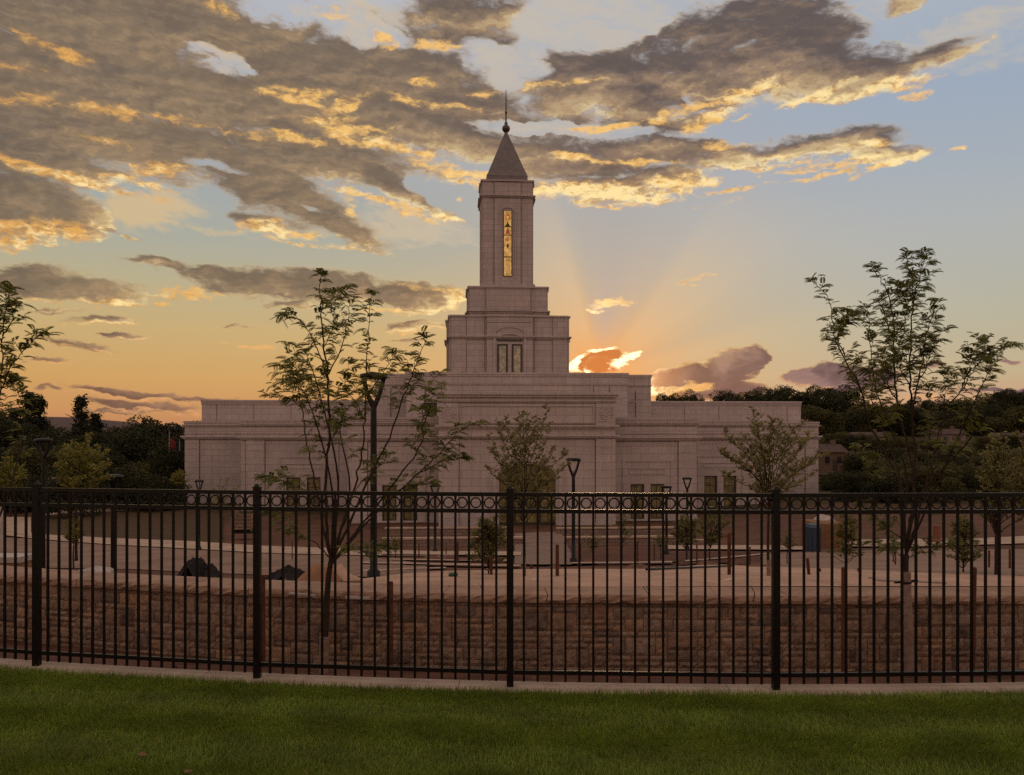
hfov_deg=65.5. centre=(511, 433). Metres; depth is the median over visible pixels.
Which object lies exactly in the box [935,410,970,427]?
leafy tree
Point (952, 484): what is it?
leafy tree
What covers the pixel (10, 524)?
path
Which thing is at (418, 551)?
wooden stake
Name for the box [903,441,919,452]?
leafy tree
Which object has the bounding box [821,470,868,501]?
leafy tree
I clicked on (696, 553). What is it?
wooden stake
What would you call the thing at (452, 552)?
path
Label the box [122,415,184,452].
leafy tree
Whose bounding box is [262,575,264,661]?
wooden stake
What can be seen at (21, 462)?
leafy tree
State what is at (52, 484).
leafy tree
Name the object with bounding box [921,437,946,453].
leafy tree
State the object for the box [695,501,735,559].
young tree
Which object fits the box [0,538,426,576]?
road
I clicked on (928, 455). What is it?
leafy tree
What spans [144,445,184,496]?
leafy tree
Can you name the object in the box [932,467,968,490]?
leafy tree
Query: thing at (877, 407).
leafy tree
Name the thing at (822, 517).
plastic sheet
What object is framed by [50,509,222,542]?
field
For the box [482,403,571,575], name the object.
young tree
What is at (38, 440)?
lamp post
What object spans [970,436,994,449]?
leafy tree
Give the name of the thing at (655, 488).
window
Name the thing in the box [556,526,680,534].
terrace wall
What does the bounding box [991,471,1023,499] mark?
leafy tree
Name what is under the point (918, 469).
leafy tree
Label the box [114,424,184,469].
leafy tree
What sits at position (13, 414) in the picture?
pine tree
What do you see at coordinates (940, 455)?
leafy tree
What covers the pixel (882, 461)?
leafy tree
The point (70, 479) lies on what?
leafy tree
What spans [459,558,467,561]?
boulder
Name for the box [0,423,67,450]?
leafy tree
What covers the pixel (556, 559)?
wooden stake
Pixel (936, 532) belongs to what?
barrier
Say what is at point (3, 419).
pine tree
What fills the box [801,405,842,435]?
leafy tree
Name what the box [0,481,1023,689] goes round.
iron fence
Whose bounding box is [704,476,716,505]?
window
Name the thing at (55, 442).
leafy tree
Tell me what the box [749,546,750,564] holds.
wooden stake
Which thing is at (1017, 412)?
leafy tree
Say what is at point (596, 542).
young tree
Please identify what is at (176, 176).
sky
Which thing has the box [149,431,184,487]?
leafy tree
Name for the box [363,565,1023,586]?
paving
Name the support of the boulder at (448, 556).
on the planting bed at (460, 556)
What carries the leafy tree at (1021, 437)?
on the ground at (740, 528)
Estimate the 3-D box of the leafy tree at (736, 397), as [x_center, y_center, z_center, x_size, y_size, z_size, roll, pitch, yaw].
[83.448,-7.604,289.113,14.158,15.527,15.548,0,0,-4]
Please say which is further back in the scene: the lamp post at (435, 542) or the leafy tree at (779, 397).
the leafy tree at (779, 397)
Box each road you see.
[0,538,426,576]
[763,549,1023,575]
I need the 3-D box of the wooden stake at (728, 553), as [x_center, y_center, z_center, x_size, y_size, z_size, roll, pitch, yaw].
[4.091,2.461,15.000,0.066,1.148,0.066,0,0,22]
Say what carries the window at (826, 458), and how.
in the house at (830, 462)
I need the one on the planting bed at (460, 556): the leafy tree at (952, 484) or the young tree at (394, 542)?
the young tree at (394, 542)
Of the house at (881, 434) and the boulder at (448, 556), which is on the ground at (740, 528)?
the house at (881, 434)
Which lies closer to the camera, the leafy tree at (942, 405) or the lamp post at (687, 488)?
the lamp post at (687, 488)
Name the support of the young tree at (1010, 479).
on the ground at (740, 528)
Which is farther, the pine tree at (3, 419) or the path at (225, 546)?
the pine tree at (3, 419)
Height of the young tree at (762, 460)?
3.244 m
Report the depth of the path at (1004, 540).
50.16 m
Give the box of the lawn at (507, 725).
[0,671,1023,774]
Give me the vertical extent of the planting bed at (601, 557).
1.488 m
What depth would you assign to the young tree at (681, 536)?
30.98 m
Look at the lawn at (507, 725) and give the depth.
5.77 m
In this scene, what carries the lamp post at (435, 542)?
on the ground at (740, 528)
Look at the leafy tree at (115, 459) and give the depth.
112.55 m
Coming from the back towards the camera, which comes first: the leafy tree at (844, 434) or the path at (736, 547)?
the leafy tree at (844, 434)
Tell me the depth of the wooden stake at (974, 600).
11.17 m
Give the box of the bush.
[117,473,192,511]
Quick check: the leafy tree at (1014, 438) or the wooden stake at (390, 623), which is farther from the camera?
the leafy tree at (1014, 438)
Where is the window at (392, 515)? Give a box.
[382,485,395,520]
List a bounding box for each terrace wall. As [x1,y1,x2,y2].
[382,536,525,545]
[385,526,506,535]
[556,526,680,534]
[563,535,683,545]
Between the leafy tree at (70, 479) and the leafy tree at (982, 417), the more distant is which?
the leafy tree at (982, 417)
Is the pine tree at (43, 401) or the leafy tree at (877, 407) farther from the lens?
the leafy tree at (877, 407)
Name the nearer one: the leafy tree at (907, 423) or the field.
the field
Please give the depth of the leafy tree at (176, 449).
128.59 m
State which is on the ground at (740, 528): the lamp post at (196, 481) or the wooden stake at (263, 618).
the lamp post at (196, 481)
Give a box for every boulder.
[422,555,438,558]
[439,555,453,558]
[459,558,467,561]
[581,559,597,564]
[696,560,710,564]
[731,560,745,565]
[749,563,765,566]
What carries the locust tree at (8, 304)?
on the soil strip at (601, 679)
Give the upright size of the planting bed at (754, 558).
2.351 m
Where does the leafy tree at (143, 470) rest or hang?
on the ground at (740, 528)
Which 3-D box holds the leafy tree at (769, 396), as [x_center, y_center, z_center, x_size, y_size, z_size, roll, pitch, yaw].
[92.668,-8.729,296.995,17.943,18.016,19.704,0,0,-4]
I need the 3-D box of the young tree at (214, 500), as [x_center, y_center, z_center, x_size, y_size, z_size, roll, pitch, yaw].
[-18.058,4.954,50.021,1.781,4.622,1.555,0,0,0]
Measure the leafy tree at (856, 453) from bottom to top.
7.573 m
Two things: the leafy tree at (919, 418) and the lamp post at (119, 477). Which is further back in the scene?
the leafy tree at (919, 418)
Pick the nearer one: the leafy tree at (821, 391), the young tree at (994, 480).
the young tree at (994, 480)
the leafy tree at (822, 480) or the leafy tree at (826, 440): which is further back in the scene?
the leafy tree at (826, 440)
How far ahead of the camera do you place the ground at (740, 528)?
68.75 m
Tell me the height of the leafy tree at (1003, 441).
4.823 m
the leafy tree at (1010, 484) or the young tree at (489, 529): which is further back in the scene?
the leafy tree at (1010, 484)
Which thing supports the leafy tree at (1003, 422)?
on the ground at (740, 528)
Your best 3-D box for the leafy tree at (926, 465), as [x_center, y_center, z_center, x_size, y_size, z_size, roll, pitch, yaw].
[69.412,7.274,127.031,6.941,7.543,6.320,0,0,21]
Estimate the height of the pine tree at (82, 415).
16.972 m
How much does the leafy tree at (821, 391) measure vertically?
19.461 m
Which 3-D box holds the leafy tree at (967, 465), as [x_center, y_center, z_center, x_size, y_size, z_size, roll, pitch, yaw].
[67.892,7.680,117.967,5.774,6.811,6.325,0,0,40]
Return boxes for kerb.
[363,562,520,565]
[363,567,445,570]
[389,558,506,560]
[571,561,671,562]
[685,553,766,560]
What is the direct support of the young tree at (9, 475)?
on the ground at (740, 528)
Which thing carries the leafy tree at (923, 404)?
on the ground at (740, 528)
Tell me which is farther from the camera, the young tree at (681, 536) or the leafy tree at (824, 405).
the leafy tree at (824, 405)
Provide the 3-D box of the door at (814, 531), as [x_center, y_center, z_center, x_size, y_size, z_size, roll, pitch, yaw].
[15.905,5.740,41.585,0.409,1.428,0.047,0,0,-6]
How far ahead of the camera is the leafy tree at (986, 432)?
243.03 m
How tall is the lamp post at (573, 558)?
4.699 m
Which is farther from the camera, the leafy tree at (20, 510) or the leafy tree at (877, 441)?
the leafy tree at (877, 441)
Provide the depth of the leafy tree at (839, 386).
327.47 m
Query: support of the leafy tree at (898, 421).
on the ground at (740, 528)
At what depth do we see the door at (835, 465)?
149.94 m
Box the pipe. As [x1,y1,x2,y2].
[645,565,731,569]
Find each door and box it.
[813,530,819,551]
[833,460,837,469]
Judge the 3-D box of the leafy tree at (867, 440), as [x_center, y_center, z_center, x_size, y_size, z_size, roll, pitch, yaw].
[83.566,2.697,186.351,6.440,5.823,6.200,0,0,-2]
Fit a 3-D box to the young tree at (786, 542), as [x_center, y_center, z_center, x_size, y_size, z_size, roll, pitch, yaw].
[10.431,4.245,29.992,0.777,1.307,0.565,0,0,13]
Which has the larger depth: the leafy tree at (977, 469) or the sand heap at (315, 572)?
the leafy tree at (977, 469)
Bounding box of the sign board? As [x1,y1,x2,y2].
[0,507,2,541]
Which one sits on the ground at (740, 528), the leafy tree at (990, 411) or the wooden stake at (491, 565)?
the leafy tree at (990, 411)
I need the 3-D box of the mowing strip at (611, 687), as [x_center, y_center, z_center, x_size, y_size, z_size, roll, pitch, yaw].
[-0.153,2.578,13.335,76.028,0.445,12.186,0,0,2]
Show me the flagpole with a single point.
(171, 444)
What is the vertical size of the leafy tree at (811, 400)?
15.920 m
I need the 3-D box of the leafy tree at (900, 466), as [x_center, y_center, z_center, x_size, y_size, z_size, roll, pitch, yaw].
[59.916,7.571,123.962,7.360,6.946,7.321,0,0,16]
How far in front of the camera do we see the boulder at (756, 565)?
24.89 m
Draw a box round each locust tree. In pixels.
[0,280,63,516]
[253,268,490,673]
[805,246,1023,670]
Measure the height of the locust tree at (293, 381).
5.533 m
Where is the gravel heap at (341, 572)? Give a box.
[337,564,359,580]
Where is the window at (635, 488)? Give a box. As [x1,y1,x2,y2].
[631,484,643,518]
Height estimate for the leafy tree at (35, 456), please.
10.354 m
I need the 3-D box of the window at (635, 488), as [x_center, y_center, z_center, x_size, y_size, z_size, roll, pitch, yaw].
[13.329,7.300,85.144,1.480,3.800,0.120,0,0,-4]
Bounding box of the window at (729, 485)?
[724,476,735,505]
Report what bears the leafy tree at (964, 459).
on the ground at (740, 528)
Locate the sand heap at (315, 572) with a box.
[297,564,340,581]
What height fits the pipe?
1.325 m
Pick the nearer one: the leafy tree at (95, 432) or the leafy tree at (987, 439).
the leafy tree at (95, 432)
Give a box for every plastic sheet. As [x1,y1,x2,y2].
[78,565,113,572]
[813,514,834,520]
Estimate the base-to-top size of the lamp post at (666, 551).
4.162 m
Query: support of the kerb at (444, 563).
on the road at (302, 562)
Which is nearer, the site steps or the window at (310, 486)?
the site steps
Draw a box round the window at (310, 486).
[307,477,320,506]
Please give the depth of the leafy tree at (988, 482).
104.22 m
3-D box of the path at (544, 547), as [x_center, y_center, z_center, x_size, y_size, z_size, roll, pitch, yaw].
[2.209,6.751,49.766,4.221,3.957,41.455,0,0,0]
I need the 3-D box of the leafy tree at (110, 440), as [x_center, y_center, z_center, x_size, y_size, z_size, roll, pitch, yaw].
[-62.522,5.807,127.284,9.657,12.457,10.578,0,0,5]
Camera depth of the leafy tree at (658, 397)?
302.06 m
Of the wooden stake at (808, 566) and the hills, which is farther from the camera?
the hills
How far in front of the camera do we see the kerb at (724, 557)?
37.75 m
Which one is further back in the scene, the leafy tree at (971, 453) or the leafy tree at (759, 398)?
the leafy tree at (759, 398)
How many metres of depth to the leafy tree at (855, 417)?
244.17 m
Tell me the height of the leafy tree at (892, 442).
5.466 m
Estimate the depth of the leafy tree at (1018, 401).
283.30 m
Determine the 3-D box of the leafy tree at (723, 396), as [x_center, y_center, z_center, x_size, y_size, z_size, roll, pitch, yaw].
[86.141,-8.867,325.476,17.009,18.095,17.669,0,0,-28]
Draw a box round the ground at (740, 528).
[6,429,1023,588]
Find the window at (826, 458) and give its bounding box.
[824,456,829,463]
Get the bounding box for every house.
[818,440,848,472]
[845,429,889,447]
[925,426,967,445]
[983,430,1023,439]
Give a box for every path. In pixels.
[6,517,30,536]
[6,532,440,555]
[50,508,135,514]
[381,550,520,554]
[515,532,570,563]
[668,545,801,549]
[849,536,1023,545]
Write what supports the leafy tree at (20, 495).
on the ground at (740, 528)
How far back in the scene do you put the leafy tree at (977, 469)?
106.58 m
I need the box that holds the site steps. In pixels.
[231,502,252,533]
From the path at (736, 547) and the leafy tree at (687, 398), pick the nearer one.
the path at (736, 547)
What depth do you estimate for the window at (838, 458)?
149.90 m
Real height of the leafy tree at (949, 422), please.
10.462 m
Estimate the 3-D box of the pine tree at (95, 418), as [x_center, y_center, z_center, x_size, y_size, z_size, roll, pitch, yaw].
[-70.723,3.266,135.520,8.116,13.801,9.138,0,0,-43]
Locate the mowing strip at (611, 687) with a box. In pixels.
[0,658,1023,696]
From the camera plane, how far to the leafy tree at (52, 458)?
107.67 m
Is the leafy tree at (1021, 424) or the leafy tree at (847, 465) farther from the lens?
the leafy tree at (1021, 424)
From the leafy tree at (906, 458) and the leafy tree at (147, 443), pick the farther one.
the leafy tree at (906, 458)
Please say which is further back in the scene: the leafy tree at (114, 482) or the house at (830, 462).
the house at (830, 462)
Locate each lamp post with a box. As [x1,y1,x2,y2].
[34,438,52,567]
[102,474,123,568]
[194,480,203,549]
[360,372,387,577]
[430,484,439,550]
[566,457,580,564]
[661,485,671,554]
[682,477,691,550]
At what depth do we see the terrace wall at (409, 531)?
68.22 m
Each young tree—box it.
[0,456,28,516]
[52,432,115,560]
[63,516,87,568]
[170,469,189,488]
[210,476,239,511]
[389,532,403,557]
[465,515,506,573]
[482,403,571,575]
[585,532,602,551]
[613,514,633,560]
[652,531,668,559]
[670,509,702,559]
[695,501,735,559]
[717,406,832,575]
[780,529,798,562]
[825,514,865,562]
[882,533,899,561]
[945,514,983,571]
[974,431,1023,574]
[993,417,1023,517]
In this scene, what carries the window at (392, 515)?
in the temple
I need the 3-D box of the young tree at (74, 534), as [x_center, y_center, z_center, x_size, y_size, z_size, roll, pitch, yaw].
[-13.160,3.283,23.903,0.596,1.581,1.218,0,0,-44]
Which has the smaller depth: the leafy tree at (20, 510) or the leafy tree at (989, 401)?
the leafy tree at (20, 510)
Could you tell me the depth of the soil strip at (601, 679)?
10.72 m
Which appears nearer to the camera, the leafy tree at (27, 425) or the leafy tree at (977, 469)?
the leafy tree at (977, 469)
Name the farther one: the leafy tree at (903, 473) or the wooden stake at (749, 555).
the leafy tree at (903, 473)
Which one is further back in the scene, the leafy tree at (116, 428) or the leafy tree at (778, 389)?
the leafy tree at (778, 389)
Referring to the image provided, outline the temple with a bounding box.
[180,96,822,526]
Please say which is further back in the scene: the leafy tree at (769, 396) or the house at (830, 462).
the leafy tree at (769, 396)
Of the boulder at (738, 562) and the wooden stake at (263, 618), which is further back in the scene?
the boulder at (738, 562)
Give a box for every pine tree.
[0,410,12,451]
[8,406,28,423]
[14,390,55,432]
[33,394,54,437]
[56,393,97,449]
[88,412,113,435]
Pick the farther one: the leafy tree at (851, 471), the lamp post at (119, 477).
the leafy tree at (851, 471)
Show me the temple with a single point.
(506, 340)
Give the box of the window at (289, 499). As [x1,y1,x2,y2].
[287,477,299,506]
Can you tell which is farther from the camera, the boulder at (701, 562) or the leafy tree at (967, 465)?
the leafy tree at (967, 465)
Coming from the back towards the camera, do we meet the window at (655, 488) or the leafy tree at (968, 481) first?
the leafy tree at (968, 481)
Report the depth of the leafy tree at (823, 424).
243.47 m
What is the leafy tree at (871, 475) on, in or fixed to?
on the ground at (740, 528)
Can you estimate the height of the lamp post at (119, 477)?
4.932 m
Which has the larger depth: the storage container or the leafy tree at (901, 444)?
the leafy tree at (901, 444)
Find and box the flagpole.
[169,430,175,478]
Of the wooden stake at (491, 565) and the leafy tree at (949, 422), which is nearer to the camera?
the wooden stake at (491, 565)
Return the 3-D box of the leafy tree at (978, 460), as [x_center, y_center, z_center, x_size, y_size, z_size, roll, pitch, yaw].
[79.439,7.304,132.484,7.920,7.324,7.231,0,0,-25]
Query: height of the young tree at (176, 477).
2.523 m
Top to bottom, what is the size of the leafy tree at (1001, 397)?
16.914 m
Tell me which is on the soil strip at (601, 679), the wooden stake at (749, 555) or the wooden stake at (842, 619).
the wooden stake at (842, 619)
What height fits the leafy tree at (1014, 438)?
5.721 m
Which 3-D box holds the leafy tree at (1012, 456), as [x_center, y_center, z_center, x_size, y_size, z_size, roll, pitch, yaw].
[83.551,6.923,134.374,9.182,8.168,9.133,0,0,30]
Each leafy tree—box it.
[0,415,39,449]
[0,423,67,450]
[0,447,37,480]
[0,462,33,507]
[0,475,46,511]
[3,445,61,491]
[11,427,103,458]
[17,445,76,482]
[23,458,108,518]
[51,426,75,437]
[55,460,112,509]
[63,442,136,496]
[67,425,127,454]
[86,464,142,503]
[99,431,143,469]
[107,425,122,431]
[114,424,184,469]
[115,460,165,497]
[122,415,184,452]
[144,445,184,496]
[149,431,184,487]
[157,438,184,478]
[656,392,672,400]
[671,389,696,400]
[696,393,704,400]
[707,389,740,400]
[726,392,752,400]
[741,386,777,400]
[743,395,768,400]
[759,385,794,400]
[771,388,807,407]
[782,389,821,418]
[800,391,836,411]
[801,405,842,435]
[805,385,844,411]
[810,411,842,433]
[818,473,840,490]
[819,432,845,447]
[820,414,847,433]
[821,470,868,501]
[822,384,850,409]
[826,387,869,413]
[836,432,853,456]
[840,453,873,474]
[840,470,870,497]
[842,434,864,452]
[843,409,883,431]
[845,401,895,431]
[846,451,885,472]
[854,433,882,450]
[855,473,910,503]
[856,452,888,473]
[856,470,892,498]
[862,458,901,476]
[864,433,889,452]
[864,446,902,462]
[865,469,923,500]
[876,460,912,473]
[876,468,892,491]
[878,404,914,434]
[878,434,901,448]
[886,404,938,435]
[887,436,909,449]
[895,409,939,436]
[895,448,924,465]
[896,452,922,464]
[899,465,937,492]
[901,461,967,501]
[902,396,935,412]
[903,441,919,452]
[916,451,938,463]
[918,440,931,452]
[918,454,969,465]
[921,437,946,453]
[922,456,960,486]
[929,448,960,463]
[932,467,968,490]
[935,399,962,410]
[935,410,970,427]
[940,416,965,429]
[941,397,969,412]
[946,466,988,500]
[951,408,986,435]
[956,446,1002,459]
[960,463,977,485]
[961,456,1006,466]
[963,401,1003,427]
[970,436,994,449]
[971,465,1009,497]
[973,398,995,407]
[973,456,1005,468]
[975,389,1017,409]
[976,416,1020,435]
[976,464,1023,498]
[980,451,1021,469]
[982,420,1000,435]
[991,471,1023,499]
[992,388,1023,406]
[993,437,1013,455]
[996,406,1021,422]
[1001,434,1020,452]
[1003,405,1023,427]
[1004,416,1023,432]
[1014,435,1023,446]
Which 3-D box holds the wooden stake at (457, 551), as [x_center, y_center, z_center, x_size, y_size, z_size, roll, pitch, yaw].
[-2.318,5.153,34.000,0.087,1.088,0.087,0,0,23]
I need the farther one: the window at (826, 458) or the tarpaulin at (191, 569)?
the window at (826, 458)
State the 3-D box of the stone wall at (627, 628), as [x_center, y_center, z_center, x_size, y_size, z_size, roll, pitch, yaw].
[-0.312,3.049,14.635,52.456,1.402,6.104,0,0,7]
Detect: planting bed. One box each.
[389,555,506,558]
[576,553,678,561]
[679,552,759,564]
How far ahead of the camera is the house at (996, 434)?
227.78 m
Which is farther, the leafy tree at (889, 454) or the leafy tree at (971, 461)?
the leafy tree at (889, 454)
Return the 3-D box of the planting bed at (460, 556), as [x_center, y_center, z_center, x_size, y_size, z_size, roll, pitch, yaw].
[-3.657,6.434,41.657,7.194,1.165,9.775,0,0,0]
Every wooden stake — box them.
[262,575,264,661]
[389,581,392,665]
[418,544,419,558]
[457,541,458,562]
[490,557,492,574]
[555,544,558,575]
[696,544,697,563]
[727,533,730,574]
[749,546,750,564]
[806,558,810,574]
[841,567,843,671]
[969,567,976,670]
[988,550,989,566]
[1009,549,1010,567]
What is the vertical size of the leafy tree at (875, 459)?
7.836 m
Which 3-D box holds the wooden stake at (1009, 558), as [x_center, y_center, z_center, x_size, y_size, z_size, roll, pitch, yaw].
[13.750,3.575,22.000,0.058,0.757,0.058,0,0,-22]
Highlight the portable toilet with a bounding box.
[805,520,821,551]
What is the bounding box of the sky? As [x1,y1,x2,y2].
[0,0,1023,425]
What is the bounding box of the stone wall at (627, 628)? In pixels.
[0,565,1023,671]
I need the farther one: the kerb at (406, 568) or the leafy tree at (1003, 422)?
the leafy tree at (1003, 422)
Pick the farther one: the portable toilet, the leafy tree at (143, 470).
the leafy tree at (143, 470)
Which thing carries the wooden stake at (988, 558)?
on the ground at (740, 528)
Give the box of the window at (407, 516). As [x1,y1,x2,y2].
[403,485,416,520]
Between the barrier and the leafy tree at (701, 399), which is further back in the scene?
the leafy tree at (701, 399)
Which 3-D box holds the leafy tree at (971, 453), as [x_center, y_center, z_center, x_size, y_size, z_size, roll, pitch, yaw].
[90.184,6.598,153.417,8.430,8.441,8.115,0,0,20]
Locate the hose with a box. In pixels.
[868,576,946,583]
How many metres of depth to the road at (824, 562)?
32.97 m
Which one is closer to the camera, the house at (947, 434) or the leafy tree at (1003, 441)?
the leafy tree at (1003, 441)
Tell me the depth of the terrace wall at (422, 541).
55.29 m
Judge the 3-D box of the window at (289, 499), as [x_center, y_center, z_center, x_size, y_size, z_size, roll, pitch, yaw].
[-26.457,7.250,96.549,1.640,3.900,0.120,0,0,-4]
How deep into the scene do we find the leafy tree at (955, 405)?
300.17 m
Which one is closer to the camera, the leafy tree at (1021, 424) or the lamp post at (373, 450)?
the lamp post at (373, 450)
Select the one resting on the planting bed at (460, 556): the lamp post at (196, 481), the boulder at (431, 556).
the boulder at (431, 556)
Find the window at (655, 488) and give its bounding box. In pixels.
[651,484,663,518]
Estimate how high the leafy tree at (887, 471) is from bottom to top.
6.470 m
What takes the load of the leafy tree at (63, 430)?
on the ground at (740, 528)
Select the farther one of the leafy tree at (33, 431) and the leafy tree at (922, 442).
the leafy tree at (922, 442)
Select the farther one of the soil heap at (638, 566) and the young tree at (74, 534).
the young tree at (74, 534)
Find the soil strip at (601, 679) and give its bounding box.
[0,639,1023,683]
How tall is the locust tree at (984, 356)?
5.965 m
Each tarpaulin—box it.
[177,557,222,577]
[265,565,305,580]
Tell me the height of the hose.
0.092 m
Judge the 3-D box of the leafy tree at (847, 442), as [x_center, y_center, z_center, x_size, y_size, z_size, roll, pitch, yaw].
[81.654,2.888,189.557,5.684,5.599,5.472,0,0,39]
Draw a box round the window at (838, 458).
[836,456,842,463]
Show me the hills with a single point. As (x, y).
(58, 422)
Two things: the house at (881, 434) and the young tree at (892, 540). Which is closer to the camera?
the young tree at (892, 540)
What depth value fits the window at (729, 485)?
100.07 m
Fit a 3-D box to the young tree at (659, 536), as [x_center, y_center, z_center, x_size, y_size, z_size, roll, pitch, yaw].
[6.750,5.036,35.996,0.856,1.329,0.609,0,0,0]
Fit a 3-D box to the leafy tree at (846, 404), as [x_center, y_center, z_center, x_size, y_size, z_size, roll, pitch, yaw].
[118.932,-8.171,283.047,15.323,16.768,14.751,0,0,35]
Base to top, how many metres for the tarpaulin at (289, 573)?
0.523 m
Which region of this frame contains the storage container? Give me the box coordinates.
[801,519,843,547]
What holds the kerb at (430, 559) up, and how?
on the road at (302, 562)
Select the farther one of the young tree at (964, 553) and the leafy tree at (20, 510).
the leafy tree at (20, 510)
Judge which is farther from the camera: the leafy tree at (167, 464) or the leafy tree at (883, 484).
the leafy tree at (167, 464)
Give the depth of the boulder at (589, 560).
32.79 m
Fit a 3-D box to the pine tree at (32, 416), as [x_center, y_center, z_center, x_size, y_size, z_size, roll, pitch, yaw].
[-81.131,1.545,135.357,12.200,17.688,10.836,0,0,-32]
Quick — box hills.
[45,417,183,433]
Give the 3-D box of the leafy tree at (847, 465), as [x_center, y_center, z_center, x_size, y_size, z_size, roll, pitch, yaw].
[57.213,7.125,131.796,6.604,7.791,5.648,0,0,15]
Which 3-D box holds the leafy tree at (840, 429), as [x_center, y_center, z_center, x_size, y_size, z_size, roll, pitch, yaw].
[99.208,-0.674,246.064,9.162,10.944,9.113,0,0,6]
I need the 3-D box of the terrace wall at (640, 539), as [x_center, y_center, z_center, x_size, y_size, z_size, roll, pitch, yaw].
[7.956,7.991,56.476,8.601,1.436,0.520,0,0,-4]
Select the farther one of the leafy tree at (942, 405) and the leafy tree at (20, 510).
the leafy tree at (942, 405)
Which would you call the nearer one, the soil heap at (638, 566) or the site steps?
the soil heap at (638, 566)
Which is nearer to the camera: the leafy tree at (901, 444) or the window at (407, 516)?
the window at (407, 516)
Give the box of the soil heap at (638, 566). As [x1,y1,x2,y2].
[622,563,653,568]
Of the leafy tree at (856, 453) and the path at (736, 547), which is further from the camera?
the leafy tree at (856, 453)
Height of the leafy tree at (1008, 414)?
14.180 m
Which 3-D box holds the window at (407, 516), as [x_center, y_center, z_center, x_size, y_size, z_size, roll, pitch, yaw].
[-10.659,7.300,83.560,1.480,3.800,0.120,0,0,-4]
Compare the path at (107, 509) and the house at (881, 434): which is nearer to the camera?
the path at (107, 509)
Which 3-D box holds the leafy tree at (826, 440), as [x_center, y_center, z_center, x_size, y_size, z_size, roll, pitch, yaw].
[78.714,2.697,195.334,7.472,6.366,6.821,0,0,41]
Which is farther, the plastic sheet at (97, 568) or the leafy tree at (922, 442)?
the leafy tree at (922, 442)
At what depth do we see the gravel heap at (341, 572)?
14.12 m
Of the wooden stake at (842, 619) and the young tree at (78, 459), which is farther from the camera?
the young tree at (78, 459)
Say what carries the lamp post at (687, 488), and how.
on the ground at (740, 528)
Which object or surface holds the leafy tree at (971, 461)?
on the ground at (740, 528)
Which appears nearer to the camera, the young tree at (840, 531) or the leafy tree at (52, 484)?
the young tree at (840, 531)
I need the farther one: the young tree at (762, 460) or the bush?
the bush
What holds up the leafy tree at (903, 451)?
on the ground at (740, 528)
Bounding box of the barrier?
[932,525,941,541]

